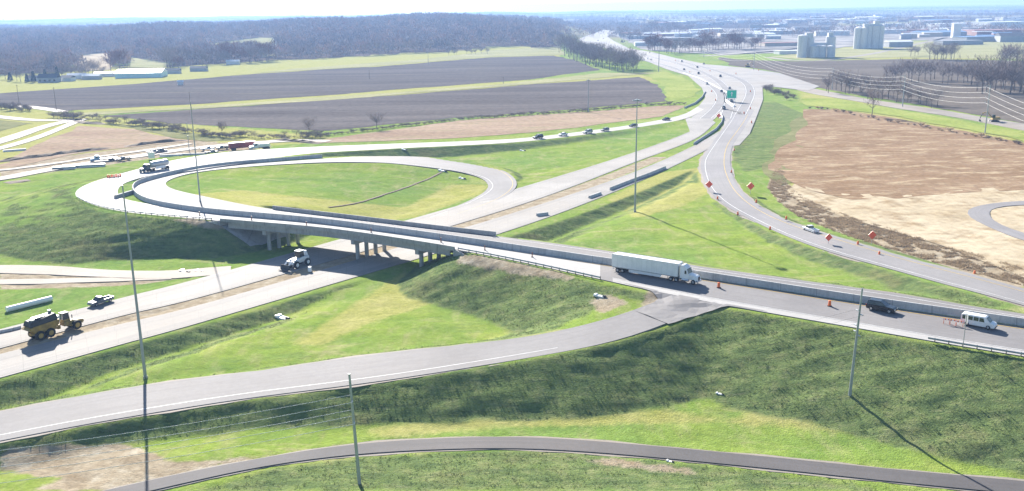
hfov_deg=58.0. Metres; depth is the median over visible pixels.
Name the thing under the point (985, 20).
town building
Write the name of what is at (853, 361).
utility pole
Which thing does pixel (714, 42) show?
tree
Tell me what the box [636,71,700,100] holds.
field
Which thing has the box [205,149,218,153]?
pickup truck
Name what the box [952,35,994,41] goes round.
town building
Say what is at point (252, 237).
slope paving
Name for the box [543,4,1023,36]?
distant woods
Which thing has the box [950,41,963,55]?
tree
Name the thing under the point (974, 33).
town building
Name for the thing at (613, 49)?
tree
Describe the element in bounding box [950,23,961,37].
town building
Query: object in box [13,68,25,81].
tree
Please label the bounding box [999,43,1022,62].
tree
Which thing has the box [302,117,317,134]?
tree
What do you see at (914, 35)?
town building
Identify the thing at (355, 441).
utility pole
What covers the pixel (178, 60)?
tree
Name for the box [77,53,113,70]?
field
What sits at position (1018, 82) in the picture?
tree
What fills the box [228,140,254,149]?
box trailer
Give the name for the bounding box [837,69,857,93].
tree
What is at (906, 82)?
power cable
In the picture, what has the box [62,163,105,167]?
slab stack
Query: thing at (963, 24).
town building
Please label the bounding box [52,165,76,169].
slab stack
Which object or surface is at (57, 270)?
dirt road
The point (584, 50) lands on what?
tree
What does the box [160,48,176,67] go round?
tree
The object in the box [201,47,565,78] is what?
field
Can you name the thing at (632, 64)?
shrub
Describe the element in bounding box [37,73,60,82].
farm house
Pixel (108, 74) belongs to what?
shed
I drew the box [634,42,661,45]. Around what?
town building
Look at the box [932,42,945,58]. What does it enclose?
tree
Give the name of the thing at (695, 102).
concrete barrier
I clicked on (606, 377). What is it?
power cable
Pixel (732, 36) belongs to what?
tree
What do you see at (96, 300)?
pickup truck
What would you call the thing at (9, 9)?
sky
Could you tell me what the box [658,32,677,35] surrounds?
town building
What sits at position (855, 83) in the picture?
shrub
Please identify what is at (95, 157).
flatbed truck
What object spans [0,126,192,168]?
field
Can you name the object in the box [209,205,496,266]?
bridge
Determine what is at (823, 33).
town building
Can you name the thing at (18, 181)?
spoil bank
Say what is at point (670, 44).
tree
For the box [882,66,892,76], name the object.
shrub
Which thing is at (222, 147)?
pickup truck
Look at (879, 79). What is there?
shrub
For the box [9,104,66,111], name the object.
farm road
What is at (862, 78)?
shrub
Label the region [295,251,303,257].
cab window
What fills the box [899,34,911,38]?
town building
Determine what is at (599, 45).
shrub
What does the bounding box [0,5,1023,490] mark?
ground
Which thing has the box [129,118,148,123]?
shrub
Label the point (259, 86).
field
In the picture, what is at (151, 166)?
tanker truck
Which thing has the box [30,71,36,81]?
conifer
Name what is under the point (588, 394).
power cable
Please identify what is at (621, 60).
shrub
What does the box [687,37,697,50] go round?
tree
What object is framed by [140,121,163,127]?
shrub
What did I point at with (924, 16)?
town building
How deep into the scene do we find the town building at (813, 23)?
2923.38 m
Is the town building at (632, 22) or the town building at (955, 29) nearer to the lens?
the town building at (955, 29)
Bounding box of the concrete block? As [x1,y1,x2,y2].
[114,190,132,197]
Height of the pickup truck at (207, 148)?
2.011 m
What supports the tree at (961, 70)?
on the field at (973, 101)
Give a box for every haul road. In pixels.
[0,139,331,180]
[0,143,190,170]
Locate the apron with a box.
[626,283,763,323]
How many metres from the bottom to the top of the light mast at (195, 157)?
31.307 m
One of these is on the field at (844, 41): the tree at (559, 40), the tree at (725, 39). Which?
the tree at (725, 39)
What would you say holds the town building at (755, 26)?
on the ground at (672, 207)
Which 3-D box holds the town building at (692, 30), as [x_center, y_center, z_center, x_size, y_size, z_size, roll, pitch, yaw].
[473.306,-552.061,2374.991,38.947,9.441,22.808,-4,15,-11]
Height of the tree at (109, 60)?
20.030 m
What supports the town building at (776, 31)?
on the ground at (672, 207)
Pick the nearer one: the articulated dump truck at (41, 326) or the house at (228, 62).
the articulated dump truck at (41, 326)
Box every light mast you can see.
[122,185,147,378]
[190,101,200,200]
[586,79,590,111]
[632,98,641,211]
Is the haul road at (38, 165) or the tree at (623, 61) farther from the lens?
the tree at (623, 61)
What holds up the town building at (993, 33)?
on the ground at (672, 207)
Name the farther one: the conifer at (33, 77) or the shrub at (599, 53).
the shrub at (599, 53)
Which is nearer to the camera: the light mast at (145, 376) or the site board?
the light mast at (145, 376)
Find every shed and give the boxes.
[94,71,115,76]
[177,80,183,84]
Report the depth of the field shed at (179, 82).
852.50 m
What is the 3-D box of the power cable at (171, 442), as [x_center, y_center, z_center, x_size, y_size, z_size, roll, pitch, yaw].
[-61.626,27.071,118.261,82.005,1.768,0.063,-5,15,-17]
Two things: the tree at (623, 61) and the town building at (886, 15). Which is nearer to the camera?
the tree at (623, 61)
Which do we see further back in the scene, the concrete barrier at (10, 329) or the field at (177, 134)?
the field at (177, 134)
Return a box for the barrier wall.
[132,155,1023,326]
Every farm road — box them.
[0,115,80,120]
[0,119,80,143]
[0,119,86,149]
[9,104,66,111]
[704,48,796,55]
[765,38,944,60]
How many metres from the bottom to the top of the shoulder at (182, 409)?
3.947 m
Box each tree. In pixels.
[61,62,72,71]
[77,63,91,73]
[83,60,98,73]
[102,55,119,70]
[107,48,127,68]
[150,45,175,66]
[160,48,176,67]
[169,45,187,62]
[171,55,185,67]
[216,41,242,59]
[238,46,258,62]
[251,41,277,60]
[257,46,269,61]
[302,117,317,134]
[366,112,385,126]
[553,31,576,53]
[556,34,577,56]
[563,40,584,54]
[577,44,594,64]
[605,44,623,55]
[608,52,626,71]
[613,46,636,69]
[615,51,635,71]
[618,26,630,34]
[621,49,640,68]
[643,34,663,49]
[643,36,653,49]
[659,38,672,52]
[662,41,673,51]
[674,37,689,52]
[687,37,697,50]
[695,39,707,48]
[697,31,716,48]
[701,34,712,50]
[706,37,719,45]
[718,35,728,43]
[726,32,741,48]
[729,37,743,45]
[751,37,761,46]
[755,33,765,46]
[819,74,836,92]
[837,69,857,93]
[871,80,891,99]
[887,64,907,77]
[887,79,910,101]
[891,59,912,80]
[897,56,922,78]
[904,60,927,81]
[911,88,931,103]
[921,90,931,103]
[923,61,939,79]
[926,57,946,78]
[926,94,939,107]
[929,88,949,105]
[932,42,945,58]
[933,61,953,83]
[936,42,952,58]
[943,61,962,80]
[945,46,955,57]
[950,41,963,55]
[951,62,975,82]
[956,53,1013,93]
[969,64,1003,90]
[976,55,1023,90]
[983,66,1003,90]
[993,47,1013,61]
[995,56,1023,93]
[995,58,1017,89]
[995,66,1011,89]
[1005,42,1023,62]
[1010,75,1023,92]
[1012,70,1023,93]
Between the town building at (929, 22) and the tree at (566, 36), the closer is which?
the tree at (566, 36)
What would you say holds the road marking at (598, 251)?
on the loop ramp at (500, 180)
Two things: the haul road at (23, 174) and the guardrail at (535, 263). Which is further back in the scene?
the haul road at (23, 174)
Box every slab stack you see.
[3,148,25,151]
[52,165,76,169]
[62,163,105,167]
[159,154,182,156]
[176,153,205,154]
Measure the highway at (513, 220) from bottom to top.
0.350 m
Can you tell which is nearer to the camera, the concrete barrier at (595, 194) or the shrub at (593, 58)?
the concrete barrier at (595, 194)
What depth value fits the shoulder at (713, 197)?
294.62 m
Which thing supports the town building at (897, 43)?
on the ground at (672, 207)
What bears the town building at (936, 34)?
on the ground at (672, 207)
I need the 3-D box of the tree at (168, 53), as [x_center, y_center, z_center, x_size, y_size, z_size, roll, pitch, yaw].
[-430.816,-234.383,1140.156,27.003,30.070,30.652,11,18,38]
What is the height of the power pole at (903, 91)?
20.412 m
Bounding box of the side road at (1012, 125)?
[795,89,1023,130]
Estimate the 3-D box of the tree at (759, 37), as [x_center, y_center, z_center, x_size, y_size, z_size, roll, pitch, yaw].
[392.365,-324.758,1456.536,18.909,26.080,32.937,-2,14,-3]
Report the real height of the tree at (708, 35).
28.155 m
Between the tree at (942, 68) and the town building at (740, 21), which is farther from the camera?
the town building at (740, 21)
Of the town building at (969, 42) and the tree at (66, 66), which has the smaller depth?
the tree at (66, 66)
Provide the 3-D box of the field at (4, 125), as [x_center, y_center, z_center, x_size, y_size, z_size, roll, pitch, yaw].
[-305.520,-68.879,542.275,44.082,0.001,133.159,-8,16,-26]
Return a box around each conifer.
[7,72,12,80]
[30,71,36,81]
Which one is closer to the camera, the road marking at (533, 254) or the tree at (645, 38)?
the road marking at (533, 254)
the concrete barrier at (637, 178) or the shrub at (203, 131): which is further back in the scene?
the shrub at (203, 131)
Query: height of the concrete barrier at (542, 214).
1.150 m
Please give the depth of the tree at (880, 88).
632.26 m
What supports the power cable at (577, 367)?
attached to the utility pole at (355, 441)
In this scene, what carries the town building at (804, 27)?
on the ground at (672, 207)
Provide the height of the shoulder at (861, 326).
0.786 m
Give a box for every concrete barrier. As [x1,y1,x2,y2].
[0,326,20,332]
[536,212,548,215]
[588,192,601,197]
[609,166,665,189]
[682,72,726,92]
[684,91,705,107]
[693,112,722,144]
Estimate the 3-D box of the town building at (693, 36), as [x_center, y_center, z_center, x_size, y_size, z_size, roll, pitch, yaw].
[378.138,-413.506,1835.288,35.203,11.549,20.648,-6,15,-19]
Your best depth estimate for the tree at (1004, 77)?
690.32 m
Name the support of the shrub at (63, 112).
on the ground at (672, 207)
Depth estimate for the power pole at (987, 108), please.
460.00 m
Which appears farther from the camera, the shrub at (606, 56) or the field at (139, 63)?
the field at (139, 63)
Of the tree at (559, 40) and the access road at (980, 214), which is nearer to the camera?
the access road at (980, 214)
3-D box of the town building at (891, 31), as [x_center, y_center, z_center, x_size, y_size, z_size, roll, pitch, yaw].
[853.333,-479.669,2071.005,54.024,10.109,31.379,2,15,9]
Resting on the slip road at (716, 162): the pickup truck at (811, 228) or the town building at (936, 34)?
the pickup truck at (811, 228)
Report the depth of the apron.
180.35 m
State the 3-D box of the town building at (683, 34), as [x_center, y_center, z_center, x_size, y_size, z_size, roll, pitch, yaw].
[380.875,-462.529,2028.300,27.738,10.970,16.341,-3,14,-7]
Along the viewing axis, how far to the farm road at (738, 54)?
1256.47 m
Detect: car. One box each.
[532,134,543,138]
[582,129,592,133]
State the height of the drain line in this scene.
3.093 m
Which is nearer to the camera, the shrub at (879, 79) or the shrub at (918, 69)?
the shrub at (879, 79)
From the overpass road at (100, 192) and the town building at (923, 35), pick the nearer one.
the overpass road at (100, 192)
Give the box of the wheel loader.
[278,249,310,271]
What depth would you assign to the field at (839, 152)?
389.24 m
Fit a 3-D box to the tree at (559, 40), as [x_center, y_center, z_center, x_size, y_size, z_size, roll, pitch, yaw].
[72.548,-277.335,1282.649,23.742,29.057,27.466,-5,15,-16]
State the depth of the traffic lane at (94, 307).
233.71 m
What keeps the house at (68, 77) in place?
on the ground at (672, 207)
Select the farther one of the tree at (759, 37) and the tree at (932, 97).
the tree at (759, 37)
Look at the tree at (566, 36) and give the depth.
1338.03 m
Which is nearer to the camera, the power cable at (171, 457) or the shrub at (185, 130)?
the power cable at (171, 457)
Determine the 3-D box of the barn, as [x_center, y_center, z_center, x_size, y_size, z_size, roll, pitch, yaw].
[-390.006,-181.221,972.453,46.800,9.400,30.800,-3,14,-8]
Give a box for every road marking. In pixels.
[1,348,552,434]
[113,111,1021,328]
[165,162,1022,316]
[616,278,1019,349]
[705,115,1023,302]
[724,118,1023,291]
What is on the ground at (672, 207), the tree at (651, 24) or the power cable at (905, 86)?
the tree at (651, 24)
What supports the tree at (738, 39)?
on the field at (844, 41)
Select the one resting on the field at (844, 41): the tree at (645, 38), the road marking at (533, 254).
the tree at (645, 38)
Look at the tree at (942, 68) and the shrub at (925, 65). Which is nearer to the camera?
the tree at (942, 68)
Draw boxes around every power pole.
[901,75,905,106]
[984,85,990,132]
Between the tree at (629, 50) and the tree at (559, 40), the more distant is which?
the tree at (559, 40)
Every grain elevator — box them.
[797,33,835,57]
[853,21,884,48]
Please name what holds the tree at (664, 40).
on the ground at (672, 207)
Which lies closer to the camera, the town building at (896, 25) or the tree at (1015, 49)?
the tree at (1015, 49)
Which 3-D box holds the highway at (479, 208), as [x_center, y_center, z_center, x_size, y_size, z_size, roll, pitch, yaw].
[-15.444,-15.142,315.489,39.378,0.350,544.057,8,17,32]
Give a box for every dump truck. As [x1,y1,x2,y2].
[21,309,83,339]
[249,143,269,149]
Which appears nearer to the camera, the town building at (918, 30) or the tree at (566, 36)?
the tree at (566, 36)
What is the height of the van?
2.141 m
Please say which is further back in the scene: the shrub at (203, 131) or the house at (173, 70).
the house at (173, 70)
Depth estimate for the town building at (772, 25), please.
2733.63 m
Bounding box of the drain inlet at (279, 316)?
[275,314,289,319]
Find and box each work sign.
[705,181,712,187]
[747,183,753,193]
[825,234,831,242]
[868,231,875,243]
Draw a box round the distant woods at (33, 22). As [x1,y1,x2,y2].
[0,11,551,26]
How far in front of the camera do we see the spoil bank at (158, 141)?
469.40 m
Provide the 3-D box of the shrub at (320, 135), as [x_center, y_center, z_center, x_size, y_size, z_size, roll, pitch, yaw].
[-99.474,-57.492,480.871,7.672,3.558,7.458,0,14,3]
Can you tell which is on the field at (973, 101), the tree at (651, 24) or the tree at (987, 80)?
the tree at (987, 80)
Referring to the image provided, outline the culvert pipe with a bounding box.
[5,296,52,311]
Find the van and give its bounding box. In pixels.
[960,311,997,329]
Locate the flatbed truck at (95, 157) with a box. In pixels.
[90,155,116,161]
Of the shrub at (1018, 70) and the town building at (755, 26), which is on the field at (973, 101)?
the shrub at (1018, 70)
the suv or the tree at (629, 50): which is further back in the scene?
the tree at (629, 50)
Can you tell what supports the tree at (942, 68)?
on the field at (973, 101)
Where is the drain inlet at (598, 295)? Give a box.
[593,293,605,297]
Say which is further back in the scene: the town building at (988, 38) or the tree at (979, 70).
the town building at (988, 38)
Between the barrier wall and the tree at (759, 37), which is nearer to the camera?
the barrier wall
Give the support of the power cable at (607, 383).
attached to the utility pole at (355, 441)
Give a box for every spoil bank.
[0,147,109,161]
[3,179,30,183]
[74,121,105,124]
[124,139,186,146]
[273,138,319,143]
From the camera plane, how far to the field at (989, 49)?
1239.10 m
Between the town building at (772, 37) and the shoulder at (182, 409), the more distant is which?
the town building at (772, 37)
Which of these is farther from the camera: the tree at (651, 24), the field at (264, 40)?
the tree at (651, 24)
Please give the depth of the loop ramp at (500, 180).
283.21 m
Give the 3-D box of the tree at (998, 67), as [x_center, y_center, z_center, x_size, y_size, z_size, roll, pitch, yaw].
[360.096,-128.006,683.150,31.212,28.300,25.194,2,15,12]
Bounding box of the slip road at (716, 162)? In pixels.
[700,109,1023,305]
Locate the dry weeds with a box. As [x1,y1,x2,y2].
[767,169,1023,284]
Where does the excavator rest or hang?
on the side road at (1012, 125)
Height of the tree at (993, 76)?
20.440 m
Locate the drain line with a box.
[330,171,442,207]
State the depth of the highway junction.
798.49 m
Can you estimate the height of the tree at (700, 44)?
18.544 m
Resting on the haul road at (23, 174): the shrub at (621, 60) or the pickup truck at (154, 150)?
the pickup truck at (154, 150)
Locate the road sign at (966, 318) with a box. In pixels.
[963,312,968,345]
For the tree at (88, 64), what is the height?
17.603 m
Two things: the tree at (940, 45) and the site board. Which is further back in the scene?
the tree at (940, 45)
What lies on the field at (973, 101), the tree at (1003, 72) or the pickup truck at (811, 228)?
the tree at (1003, 72)
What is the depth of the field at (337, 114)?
630.94 m
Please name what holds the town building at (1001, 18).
on the ground at (672, 207)
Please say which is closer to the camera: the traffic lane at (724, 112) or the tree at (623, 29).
the traffic lane at (724, 112)
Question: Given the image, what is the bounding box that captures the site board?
[148,152,154,159]
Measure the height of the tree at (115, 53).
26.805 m
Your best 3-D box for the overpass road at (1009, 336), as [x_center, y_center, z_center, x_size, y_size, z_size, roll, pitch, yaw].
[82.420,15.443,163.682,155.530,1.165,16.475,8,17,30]
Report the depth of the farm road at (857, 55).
1185.16 m
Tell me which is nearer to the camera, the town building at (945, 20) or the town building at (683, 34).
the town building at (683, 34)
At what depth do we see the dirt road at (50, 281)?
227.84 m
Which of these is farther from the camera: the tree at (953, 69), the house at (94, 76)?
the house at (94, 76)
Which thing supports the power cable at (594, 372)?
attached to the utility pole at (355, 441)
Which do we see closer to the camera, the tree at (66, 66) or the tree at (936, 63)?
the tree at (936, 63)
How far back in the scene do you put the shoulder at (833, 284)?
192.78 m
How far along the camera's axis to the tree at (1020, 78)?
658.92 m
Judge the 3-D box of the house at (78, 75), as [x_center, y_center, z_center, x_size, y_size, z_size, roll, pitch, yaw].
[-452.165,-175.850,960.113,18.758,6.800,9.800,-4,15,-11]
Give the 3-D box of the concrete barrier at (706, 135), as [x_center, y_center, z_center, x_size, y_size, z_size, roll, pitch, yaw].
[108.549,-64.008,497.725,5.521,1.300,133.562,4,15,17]
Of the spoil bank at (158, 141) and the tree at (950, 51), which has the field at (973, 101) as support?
the tree at (950, 51)
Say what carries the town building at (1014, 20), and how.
on the ground at (672, 207)
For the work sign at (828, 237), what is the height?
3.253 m
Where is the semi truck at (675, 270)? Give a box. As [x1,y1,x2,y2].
[612,251,701,284]
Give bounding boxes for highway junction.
[580,30,818,145]
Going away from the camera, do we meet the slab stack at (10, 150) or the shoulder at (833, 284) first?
the shoulder at (833, 284)
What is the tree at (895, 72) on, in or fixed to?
on the field at (973, 101)
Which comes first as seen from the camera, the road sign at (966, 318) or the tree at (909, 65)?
the road sign at (966, 318)
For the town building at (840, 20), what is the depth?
3100.22 m
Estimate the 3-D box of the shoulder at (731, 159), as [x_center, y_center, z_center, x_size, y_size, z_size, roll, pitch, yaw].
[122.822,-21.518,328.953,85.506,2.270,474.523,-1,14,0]
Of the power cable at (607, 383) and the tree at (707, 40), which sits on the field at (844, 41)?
the tree at (707, 40)
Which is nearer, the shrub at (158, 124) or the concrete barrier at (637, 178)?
the concrete barrier at (637, 178)
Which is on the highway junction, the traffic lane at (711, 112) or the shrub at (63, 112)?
the traffic lane at (711, 112)
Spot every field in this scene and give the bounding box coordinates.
[0,56,598,110]
[0,120,29,130]
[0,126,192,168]
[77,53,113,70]
[83,73,648,114]
[103,124,234,140]
[108,77,665,130]
[130,57,166,67]
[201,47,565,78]
[213,37,275,55]
[319,105,683,142]
[611,22,1023,54]
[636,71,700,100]
[719,57,1023,122]
[762,116,807,184]
[768,109,1023,199]
[770,42,1023,59]
[787,184,1023,277]
[801,98,1023,140]
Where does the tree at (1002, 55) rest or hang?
on the field at (973, 101)
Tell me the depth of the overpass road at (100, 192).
304.95 m
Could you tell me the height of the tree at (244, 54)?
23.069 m
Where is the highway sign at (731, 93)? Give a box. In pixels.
[727,90,736,100]
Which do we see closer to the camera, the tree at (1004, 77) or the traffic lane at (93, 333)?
the traffic lane at (93, 333)
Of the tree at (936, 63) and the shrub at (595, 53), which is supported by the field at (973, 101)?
the tree at (936, 63)
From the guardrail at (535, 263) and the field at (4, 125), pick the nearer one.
the guardrail at (535, 263)
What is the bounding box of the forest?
[0,11,564,72]
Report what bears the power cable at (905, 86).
attached to the power pole at (987, 108)
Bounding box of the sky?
[0,0,1023,19]
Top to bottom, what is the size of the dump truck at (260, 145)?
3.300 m
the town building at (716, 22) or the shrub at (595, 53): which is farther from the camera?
the town building at (716, 22)
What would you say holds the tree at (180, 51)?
on the ground at (672, 207)
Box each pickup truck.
[87,295,113,306]
[116,156,131,160]
[146,149,159,152]
[200,146,214,150]
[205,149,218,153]
[216,145,228,149]
[802,225,819,232]
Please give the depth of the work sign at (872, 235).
249.09 m
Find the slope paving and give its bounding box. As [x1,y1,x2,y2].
[222,225,290,245]
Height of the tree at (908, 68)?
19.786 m
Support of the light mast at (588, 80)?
on the field at (496, 126)
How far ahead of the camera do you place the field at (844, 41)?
1664.45 m
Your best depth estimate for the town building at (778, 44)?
1502.01 m
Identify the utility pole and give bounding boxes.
[348,373,360,483]
[848,288,863,395]
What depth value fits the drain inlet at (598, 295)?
189.78 m
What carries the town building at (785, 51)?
on the ground at (672, 207)
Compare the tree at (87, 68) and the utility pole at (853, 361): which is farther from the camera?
the tree at (87, 68)
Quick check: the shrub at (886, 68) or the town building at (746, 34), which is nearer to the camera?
the shrub at (886, 68)
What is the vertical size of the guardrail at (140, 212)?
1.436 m
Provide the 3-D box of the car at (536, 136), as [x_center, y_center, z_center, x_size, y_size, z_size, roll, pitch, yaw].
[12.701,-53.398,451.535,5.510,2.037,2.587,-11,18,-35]
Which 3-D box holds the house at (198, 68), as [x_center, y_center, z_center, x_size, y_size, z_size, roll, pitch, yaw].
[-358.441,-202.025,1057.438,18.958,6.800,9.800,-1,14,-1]
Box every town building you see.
[617,21,638,23]
[633,35,655,38]
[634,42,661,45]
[644,32,655,34]
[651,37,691,40]
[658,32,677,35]
[678,32,692,36]
[688,29,703,31]
[692,34,710,39]
[704,21,723,24]
[717,32,769,36]
[732,20,768,22]
[749,24,761,27]
[749,30,801,33]
[752,33,775,36]
[759,42,797,45]
[762,24,779,26]
[764,35,780,38]
[774,50,796,53]
[791,25,831,31]
[806,18,828,21]
[808,21,836,24]
[814,31,849,35]
[830,19,851,22]
[850,20,868,23]
[873,14,895,16]
[883,23,904,26]
[883,40,913,46]
[884,29,906,33]
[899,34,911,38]
[901,33,916,38]
[907,29,928,30]
[910,30,966,35]
[912,21,941,24]
[913,16,934,18]
[918,34,929,36]
[921,32,942,36]
[923,19,952,22]
[926,23,970,26]
[934,40,983,44]
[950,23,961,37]
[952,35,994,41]
[963,29,1023,34]
[971,21,1023,27]
[971,31,995,35]
[975,18,991,21]
[991,32,1011,34]
[994,32,1023,41]
[995,17,1023,20]
[1005,19,1023,20]
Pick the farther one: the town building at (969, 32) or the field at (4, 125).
the town building at (969, 32)
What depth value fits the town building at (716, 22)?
3003.99 m
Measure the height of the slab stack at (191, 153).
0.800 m
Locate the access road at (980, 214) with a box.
[967,201,1023,239]
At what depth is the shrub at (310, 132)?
482.36 m
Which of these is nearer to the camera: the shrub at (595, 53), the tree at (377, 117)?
the tree at (377, 117)
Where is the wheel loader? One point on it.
(301, 256)
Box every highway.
[0,120,715,348]
[0,133,718,377]
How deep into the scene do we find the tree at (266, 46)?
1250.25 m
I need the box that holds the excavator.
[978,111,1000,121]
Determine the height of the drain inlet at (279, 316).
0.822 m
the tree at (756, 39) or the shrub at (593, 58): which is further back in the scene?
the tree at (756, 39)
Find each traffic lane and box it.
[0,131,719,359]
[0,132,689,333]
[614,46,734,118]
[617,51,726,118]
[673,60,754,114]
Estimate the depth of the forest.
1689.20 m
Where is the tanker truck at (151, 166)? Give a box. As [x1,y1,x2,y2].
[139,159,169,172]
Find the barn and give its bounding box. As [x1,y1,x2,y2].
[114,68,167,77]
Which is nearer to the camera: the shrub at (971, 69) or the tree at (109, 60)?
the shrub at (971, 69)
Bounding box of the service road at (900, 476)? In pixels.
[105,437,1023,490]
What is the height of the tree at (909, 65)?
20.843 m
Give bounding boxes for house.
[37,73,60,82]
[61,75,75,80]
[66,73,86,78]
[82,73,101,79]
[165,68,181,73]
[190,66,207,71]
[226,60,239,64]
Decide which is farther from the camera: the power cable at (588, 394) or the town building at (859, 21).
the town building at (859, 21)
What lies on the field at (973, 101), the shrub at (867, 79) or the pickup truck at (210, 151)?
the shrub at (867, 79)
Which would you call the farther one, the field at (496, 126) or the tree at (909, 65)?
the tree at (909, 65)
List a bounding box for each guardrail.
[76,195,211,219]
[458,247,600,279]
[928,337,1023,356]
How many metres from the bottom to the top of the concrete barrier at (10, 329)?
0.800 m
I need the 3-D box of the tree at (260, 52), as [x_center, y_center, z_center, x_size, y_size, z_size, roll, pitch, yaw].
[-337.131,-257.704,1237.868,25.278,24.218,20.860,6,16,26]
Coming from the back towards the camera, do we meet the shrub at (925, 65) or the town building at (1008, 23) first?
the town building at (1008, 23)
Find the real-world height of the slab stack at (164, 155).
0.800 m
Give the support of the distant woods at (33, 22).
on the ground at (672, 207)
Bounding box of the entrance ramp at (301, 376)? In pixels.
[0,302,691,440]
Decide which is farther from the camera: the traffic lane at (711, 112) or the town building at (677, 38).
the town building at (677, 38)
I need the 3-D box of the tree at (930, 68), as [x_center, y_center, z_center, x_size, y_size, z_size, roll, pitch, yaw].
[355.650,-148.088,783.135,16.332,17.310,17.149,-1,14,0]
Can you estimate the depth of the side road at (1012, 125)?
569.11 m
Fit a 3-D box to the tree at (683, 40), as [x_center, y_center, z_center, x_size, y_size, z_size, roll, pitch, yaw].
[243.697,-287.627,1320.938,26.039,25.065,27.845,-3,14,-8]
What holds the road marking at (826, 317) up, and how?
on the overpass road at (1009, 336)
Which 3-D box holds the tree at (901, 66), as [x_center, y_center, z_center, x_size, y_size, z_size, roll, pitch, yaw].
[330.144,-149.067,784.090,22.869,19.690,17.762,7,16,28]
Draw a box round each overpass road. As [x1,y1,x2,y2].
[75,107,702,279]
[600,263,1023,356]
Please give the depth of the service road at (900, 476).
137.19 m
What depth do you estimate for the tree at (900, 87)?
613.52 m
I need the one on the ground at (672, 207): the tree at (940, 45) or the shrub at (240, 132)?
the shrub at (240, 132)
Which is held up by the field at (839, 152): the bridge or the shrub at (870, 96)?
the shrub at (870, 96)
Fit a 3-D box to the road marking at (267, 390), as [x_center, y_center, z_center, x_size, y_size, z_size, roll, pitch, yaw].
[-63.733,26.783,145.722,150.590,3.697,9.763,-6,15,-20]
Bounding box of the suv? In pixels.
[866,298,897,313]
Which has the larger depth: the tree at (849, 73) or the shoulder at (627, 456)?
the tree at (849, 73)
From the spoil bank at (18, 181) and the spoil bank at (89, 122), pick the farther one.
the spoil bank at (89, 122)
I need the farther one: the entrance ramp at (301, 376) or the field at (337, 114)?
the field at (337, 114)
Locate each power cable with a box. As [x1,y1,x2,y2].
[0,395,348,450]
[3,410,349,466]
[3,416,351,473]
[4,402,352,458]
[4,424,352,482]
[354,310,852,394]
[354,327,841,409]
[358,330,852,415]
[358,338,852,423]
[362,318,851,401]
[681,49,1022,120]
[683,46,1022,108]
[705,51,1022,114]
[717,51,1022,102]
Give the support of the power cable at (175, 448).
attached to the utility pole at (355, 441)
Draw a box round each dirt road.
[0,265,230,278]
[0,277,171,284]
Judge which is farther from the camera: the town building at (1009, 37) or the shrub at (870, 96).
the town building at (1009, 37)
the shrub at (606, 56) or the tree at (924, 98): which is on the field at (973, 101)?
the tree at (924, 98)
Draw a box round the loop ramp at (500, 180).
[134,156,1023,317]
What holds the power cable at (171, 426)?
attached to the utility pole at (355, 441)
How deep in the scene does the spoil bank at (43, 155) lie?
432.54 m
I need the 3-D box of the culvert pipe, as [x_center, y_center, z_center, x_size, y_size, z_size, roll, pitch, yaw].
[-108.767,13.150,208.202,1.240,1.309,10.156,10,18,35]
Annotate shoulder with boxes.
[0,343,467,410]
[0,364,500,442]
[103,436,1023,490]
[154,449,977,490]
[532,240,1021,313]
[613,278,1023,355]
[697,125,1023,306]
[730,146,1020,287]
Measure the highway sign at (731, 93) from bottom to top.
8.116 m
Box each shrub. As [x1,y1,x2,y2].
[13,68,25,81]
[58,110,72,115]
[59,111,82,118]
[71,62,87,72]
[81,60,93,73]
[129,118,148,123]
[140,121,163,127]
[150,122,165,128]
[179,127,191,131]
[194,128,209,132]
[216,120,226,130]
[219,50,230,58]
[229,130,247,136]
[299,131,316,136]
[315,131,326,137]
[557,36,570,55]
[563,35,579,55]
[586,46,604,65]
[589,41,605,62]
[589,50,600,66]
[592,48,606,59]
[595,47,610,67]
[601,49,619,69]
[615,53,630,71]
[628,58,639,67]
[632,51,649,68]
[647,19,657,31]
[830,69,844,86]
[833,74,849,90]
[843,78,860,92]
[848,78,861,92]
[851,73,867,92]
[862,75,876,93]
[863,89,884,114]
[873,77,887,96]
[876,74,901,98]
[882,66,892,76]
[910,62,927,81]
[918,60,932,75]
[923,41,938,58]
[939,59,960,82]
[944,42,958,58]
[959,60,983,84]
[968,63,985,90]
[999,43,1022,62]
[1004,60,1023,91]
[1005,71,1021,91]
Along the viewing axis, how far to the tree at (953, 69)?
771.75 m
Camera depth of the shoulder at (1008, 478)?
138.90 m
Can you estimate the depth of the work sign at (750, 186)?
320.05 m

